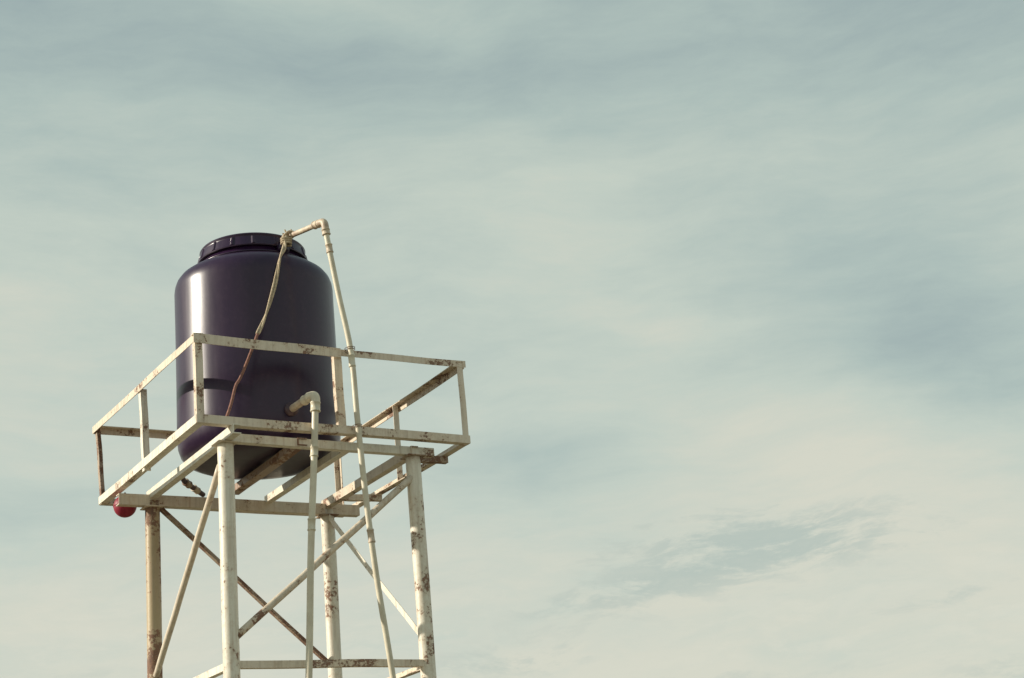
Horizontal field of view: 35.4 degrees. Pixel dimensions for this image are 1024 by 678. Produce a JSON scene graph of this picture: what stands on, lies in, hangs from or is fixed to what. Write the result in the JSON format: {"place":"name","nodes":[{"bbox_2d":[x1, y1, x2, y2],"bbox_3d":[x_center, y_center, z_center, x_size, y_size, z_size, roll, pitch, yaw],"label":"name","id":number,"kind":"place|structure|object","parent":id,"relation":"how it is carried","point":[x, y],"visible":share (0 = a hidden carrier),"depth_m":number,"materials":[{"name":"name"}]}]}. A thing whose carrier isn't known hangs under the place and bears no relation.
{"place":"outdoors","nodes":[
{"label":"outdoors","id":0,"kind":"place"},
{"bbox_2d":[0,0,1023,677],"label":"sky","id":1,"kind":"structure","parent":0,"point":[729,294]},
{"label":"ground","id":2,"kind":"structure","parent":0,"visible":0},
{"bbox_2d":[145,500,162,677],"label":"leg","id":3,"kind":"object","parent":2,"relation":"on","point":[153,582],"visible":0.94,"depth_m":12.33,"materials":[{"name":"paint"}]},
{"bbox_2d":[140,505,163,510],"bbox_3d":[-2.823,1.325,12.588,0.150,0.010,0.150,7,-23,-30],"label":"head plate","id":4,"kind":"object","parent":3,"relation":"on","point":[146,506],"visible":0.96,"depth_m":12.54,"materials":[{"name":"beige paint"}]},
{"bbox_2d":[153,464,217,677],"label":"brace","id":5,"kind":"object","parent":3,"relation":"attached to","point":[187,572],"visible":0.98,"depth_m":11.71,"materials":[{"name":"paint"}]},
{"bbox_2d":[194,664,222,677],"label":"ring","id":6,"kind":"object","parent":3,"relation":"attached to","point":[217,671],"visible":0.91,"depth_m":11.05,"materials":[{"name":"beige paint"}]},
{"bbox_2d":[160,507,327,659],"bbox_3d":[-2.103,1.970,12.747,1.421,1.262,0.049,7,-23,-30],"label":"brace back","id":7,"kind":"object","parent":3,"relation":"attached to","point":[240,581],"visible":0.74,"depth_m":12.75,"materials":[{"name":"paint"}]},
{"bbox_2d":[217,442,240,677],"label":"leg","id":8,"kind":"object","parent":2,"relation":"on","point":[228,575],"visible":1,"depth_m":11.04,"materials":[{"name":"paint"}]},
{"bbox_2d":[146,423,240,497],"bbox_3d":[-2.385,0.933,11.924,0.065,0.074,1.835,7,-23,-30],"label":"joist","id":9,"kind":"object","parent":8,"relation":"on","point":[206,452],"visible":0.95,"depth_m":11.87,"materials":[{"name":"beige paint"}]},
{"bbox_2d":[181,477,204,496],"bbox_3d":[-2.509,1.136,12.504,0.078,0.119,0.408,-10,-20,12],"label":"drain pipe","id":10,"kind":"object","parent":9,"relation":"attached to","point":[188,484],"visible":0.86,"depth_m":12.52,"materials":[{"name":"metal"}]},
{"bbox_2d":[196,414,470,445],"bbox_3d":[-1.266,0.665,11.681,2.176,0.068,0.066,7,-23,-30],"label":"bottom rail front","id":11,"kind":"object","parent":9,"relation":"on","point":[323,429],"visible":0.98,"depth_m":11.63,"materials":[{"name":"beige paint"}]},
{"bbox_2d":[99,415,204,504],"bbox_3d":[-2.733,0.931,12.038,0.064,0.073,2.280,6,-23,-30],"label":"bottom rail","id":12,"kind":"object","parent":11,"relation":"attached to","point":[188,428],"visible":0.98,"depth_m":11.89,"materials":[{"name":"beige metal"}]},
{"bbox_2d":[95,429,104,495],"bbox_3d":[-3.333,1.026,13.012,0.090,0.635,0.051,7,-23,-30],"label":"post","id":13,"kind":"object","parent":12,"relation":"on","point":[100,462],"visible":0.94,"depth_m":13.02,"materials":[{"name":"metal"}]},
{"bbox_2d":[113,492,136,517],"bbox_3d":[-3.045,1.306,12.627,0.185,0.200,0.185,7,-23,-30],"label":"red float ball","id":14,"kind":"object","parent":12,"relation":"hanging from","point":[124,512],"visible":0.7,"depth_m":12.56,"materials":[{"name":"plastic"}]},
{"bbox_2d":[138,389,150,471],"bbox_3d":[-2.783,0.692,12.153,0.071,0.645,0.056,7,-23,-30],"label":"post","id":15,"kind":"object","parent":12,"relation":"on","point":[144,424],"visible":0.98,"depth_m":12.15,"materials":[{"name":"beige metal"}]},
{"bbox_2d":[100,499,342,517],"bbox_3d":[-2.389,1.412,13.455,2.156,0.070,0.065,7,-23,-30],"label":"bottom rail back","id":16,"kind":"object","parent":12,"relation":"attached to","point":[111,503],"visible":0.09,"depth_m":13.51,"materials":[{"name":"beige paint"}]},
{"bbox_2d":[192,342,204,414],"bbox_3d":[-2.197,0.283,11.248,0.059,0.635,0.054,7,-23,-30],"label":"post","id":17,"kind":"object","parent":11,"relation":"on","point":[198,378],"visible":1,"depth_m":11.23,"materials":[{"name":"beige metal"}]},
{"bbox_2d":[92,332,202,433],"bbox_3d":[-2.807,0.368,12.226,0.060,0.062,2.306,7,-23,-31],"label":"top rail","id":18,"kind":"object","parent":17,"relation":"attached to","point":[165,363],"visible":0.99,"depth_m":12.12,"materials":[{"name":"beige metal"}]},
{"bbox_2d":[191,333,340,357],"bbox_3d":[-1.769,0.055,11.610,1.140,0.077,0.062,7,-23,-30],"label":"top rail front","id":19,"kind":"object","parent":17,"relation":"attached to","point":[265,345],"visible":1,"depth_m":11.58,"materials":[{"name":"beige paint"}]},
{"bbox_2d":[331,357,345,424],"bbox_3d":[-1.275,0.393,11.801,0.073,0.635,0.047,7,-23,-30],"label":"post front","id":20,"kind":"object","parent":11,"relation":"on","point":[338,395],"visible":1,"depth_m":11.78,"materials":[{"name":"beige paint"}]},
{"bbox_2d":[457,367,468,434],"bbox_3d":[-0.389,0.491,12.316,0.054,0.635,0.053,7,-23,-30],"label":"post","id":21,"kind":"object","parent":11,"relation":"on","point":[462,401],"visible":1,"depth_m":12.30,"materials":[{"name":"beige metal"}]},
{"bbox_2d":[341,361,463,441],"bbox_3d":[-0.977,0.584,13.304,0.061,0.064,2.290,7,-23,-30],"label":"top rail","id":22,"kind":"object","parent":21,"relation":"attached to","point":[439,379],"visible":0.8,"depth_m":13.06,"materials":[{"name":"beige metal"}]},
{"bbox_2d":[341,349,465,367],"bbox_3d":[-0.842,0.155,12.172,1.092,0.061,0.053,6,-23,-30],"label":"top rail front","id":23,"kind":"object","parent":21,"relation":"attached to","point":[404,358],"visible":0.97,"depth_m":12.16,"materials":[{"name":"beige paint"}]},
{"bbox_2d":[211,440,238,446],"bbox_3d":[-2.034,0.743,11.367,0.150,0.010,0.150,7,-23,-30],"label":"head plate","id":24,"kind":"object","parent":8,"relation":"on","point":[221,441],"visible":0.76,"depth_m":11.32,"materials":[{"name":"beige paint"}]},
{"bbox_2d":[289,391,320,677],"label":"water outlet pipe","id":25,"kind":"object","parent":2,"relation":"on","point":[312,398],"visible":1,"depth_m":11.22,"materials":[{"name":"plastic"}]},
{"bbox_2d":[320,509,342,677],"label":"leg","id":26,"kind":"object","parent":2,"relation":"on","point":[332,618],"visible":0.88,"depth_m":13.07,"materials":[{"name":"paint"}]},
{"bbox_2d":[116,493,359,516],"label":"beam back","id":27,"kind":"structure","parent":26,"relation":"on","point":[198,503],"depth_m":12.96,"materials":[{"name":"paint"}]},
{"bbox_2d":[264,451,347,502],"bbox_3d":[-1.602,1.056,12.484,0.062,0.058,1.540,7,-23,-30],"label":"joist","id":28,"kind":"object","parent":27,"relation":"on","point":[328,459],"visible":0.9,"depth_m":12.53,"materials":[{"name":"beige paint"}]},
{"bbox_2d":[316,513,338,518],"bbox_3d":[-1.537,1.476,13.347,0.150,0.010,0.150,7,-23,-30],"label":"head plate","id":29,"kind":"object","parent":26,"relation":"attached to","point":[324,514],"visible":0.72,"depth_m":13.31,"materials":[{"name":"paint"}]},
{"bbox_2d":[289,218,395,677],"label":"water inlet pipe","id":30,"kind":"object","parent":2,"relation":"on","point":[323,224],"visible":0.99,"depth_m":11.65,"materials":[{"name":"plastic"}]},
{"bbox_2d":[405,456,436,677],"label":"leg","id":31,"kind":"object","parent":2,"relation":"on","point":[421,576],"visible":1,"depth_m":11.79,"materials":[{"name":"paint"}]},
{"bbox_2d":[238,475,412,638],"bbox_3d":[-1.314,1.532,11.469,1.467,1.241,0.052,7,-23,-30],"label":"brace front","id":32,"kind":"object","parent":31,"relation":"attached to","point":[258,616],"visible":0.94,"depth_m":11.42,"materials":[{"name":"paint"}]},
{"bbox_2d":[240,659,422,668],"bbox_3d":[-1.249,2.273,11.219,1.500,0.061,0.056,7,-23,-30],"label":"ring front","id":33,"kind":"object","parent":31,"relation":"attached to","point":[333,663],"visible":0.91,"depth_m":11.19,"materials":[{"name":"beige paint"}]},
{"bbox_2d":[232,434,433,457],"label":"beam front","id":34,"kind":"structure","parent":31,"relation":"on","point":[291,443],"depth_m":11.78,"materials":[{"name":"beige paint"}]},
{"bbox_2d":[235,438,306,494],"bbox_3d":[-1.864,0.979,12.202,0.076,0.059,1.391,6,-23,-30],"label":"joist","id":35,"kind":"object","parent":34,"relation":"on","point":[274,462],"visible":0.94,"depth_m":12.16,"materials":[{"name":"paint"}]},
{"bbox_2d":[174,232,340,479],"bbox_3d":[-1.989,0.118,12.521,1.242,1.775,1.267,7,-23,-30],"label":"water storage tank","id":36,"kind":"object","parent":35,"relation":"on","point":[223,287],"visible":0.78,"depth_m":12.06,"materials":[{"name":"plastic"}]},
{"bbox_2d":[226,229,293,415],"bbox_3d":[-1.843,-0.134,11.876,0.123,1.743,0.868,-15,-22,25],"label":"tied rope","id":37,"kind":"object","parent":36,"relation":"attached to","point":[286,240],"visible":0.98,"depth_m":11.99,"materials":[{"name":"beige fabric"}]},
{"bbox_2d":[321,446,417,506],"bbox_3d":[-1.148,1.116,12.762,0.062,0.072,1.640,7,-23,-30],"label":"joist","id":38,"kind":"object","parent":31,"relation":"on","point":[372,476],"visible":0.86,"depth_m":12.72,"materials":[{"name":"beige paint"}]},
{"bbox_2d":[344,494,381,501],"bbox_3d":[-1.260,1.315,13.291,0.386,0.060,0.054,7,-23,-30],"label":"outrigger","id":39,"kind":"object","parent":38,"relation":"attached to","point":[359,498],"visible":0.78,"depth_m":13.29,"materials":[{"name":"beige paint"}]},
{"bbox_2d":[420,456,447,463],"bbox_3d":[-0.674,0.927,12.380,0.386,0.054,0.056,7,-23,-30],"label":"outrigger","id":40,"kind":"object","parent":38,"relation":"attached to","point":[438,460],"visible":0.62,"depth_m":12.41,"materials":[{"name":"paint"}]},
{"bbox_2d":[352,445,464,507],"bbox_3d":[-0.926,1.146,13.106,0.066,0.069,2.280,7,-23,-30],"label":"bottom rail","id":41,"kind":"object","parent":40,"relation":"on","point":[451,450],"visible":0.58,"depth_m":13.03,"materials":[{"name":"beige metal"}]},
{"bbox_2d":[334,458,343,503],"bbox_3d":[-1.518,1.239,14.080,0.056,0.635,0.053,7,-23,-30],"label":"post","id":42,"kind":"object","parent":41,"relation":"on","point":[338,474],"visible":0.44,"depth_m":14.10,"materials":[{"name":"beige metal"}]},
{"bbox_2d":[93,426,174,438],"bbox_3d":[-2.461,0.850,13.645,2.206,0.063,0.063,7,-23,-30],"label":"top rail back","id":43,"kind":"object","parent":42,"relation":"attached to","point":[131,432],"visible":0.26,"depth_m":13.26,"materials":[{"name":"beige paint"}]},
{"bbox_2d":[392,406,402,479],"bbox_3d":[-0.948,0.861,13.182,0.052,0.635,0.054,7,-23,-30],"label":"post","id":44,"kind":"object","parent":41,"relation":"on","point":[397,442],"visible":0.6,"depth_m":13.21,"materials":[{"name":"beige metal"}]},
{"bbox_2d":[328,513,417,634],"bbox_3d":[-1.082,1.814,12.527,0.051,1.406,1.608,7,-23,-30],"label":"brace","id":45,"kind":"object","parent":31,"relation":"attached to","point":[398,606],"visible":0.88,"depth_m":12.48,"materials":[{"name":"beige paint"}]},
{"bbox_2d":[388,667,419,677],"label":"ring","id":46,"kind":"object","parent":31,"relation":"attached to","point":[408,672],"visible":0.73,"depth_m":11.88,"materials":[{"name":"beige paint"}]},
{"bbox_2d":[400,453,425,459],"bbox_3d":[-0.749,0.893,12.126,0.150,0.010,0.150,7,-23,-30],"label":"head plate","id":47,"kind":"object","parent":31,"relation":"on","point":[411,454],"visible":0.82,"depth_m":12.08,"materials":[{"name":"paint"}]}
]}

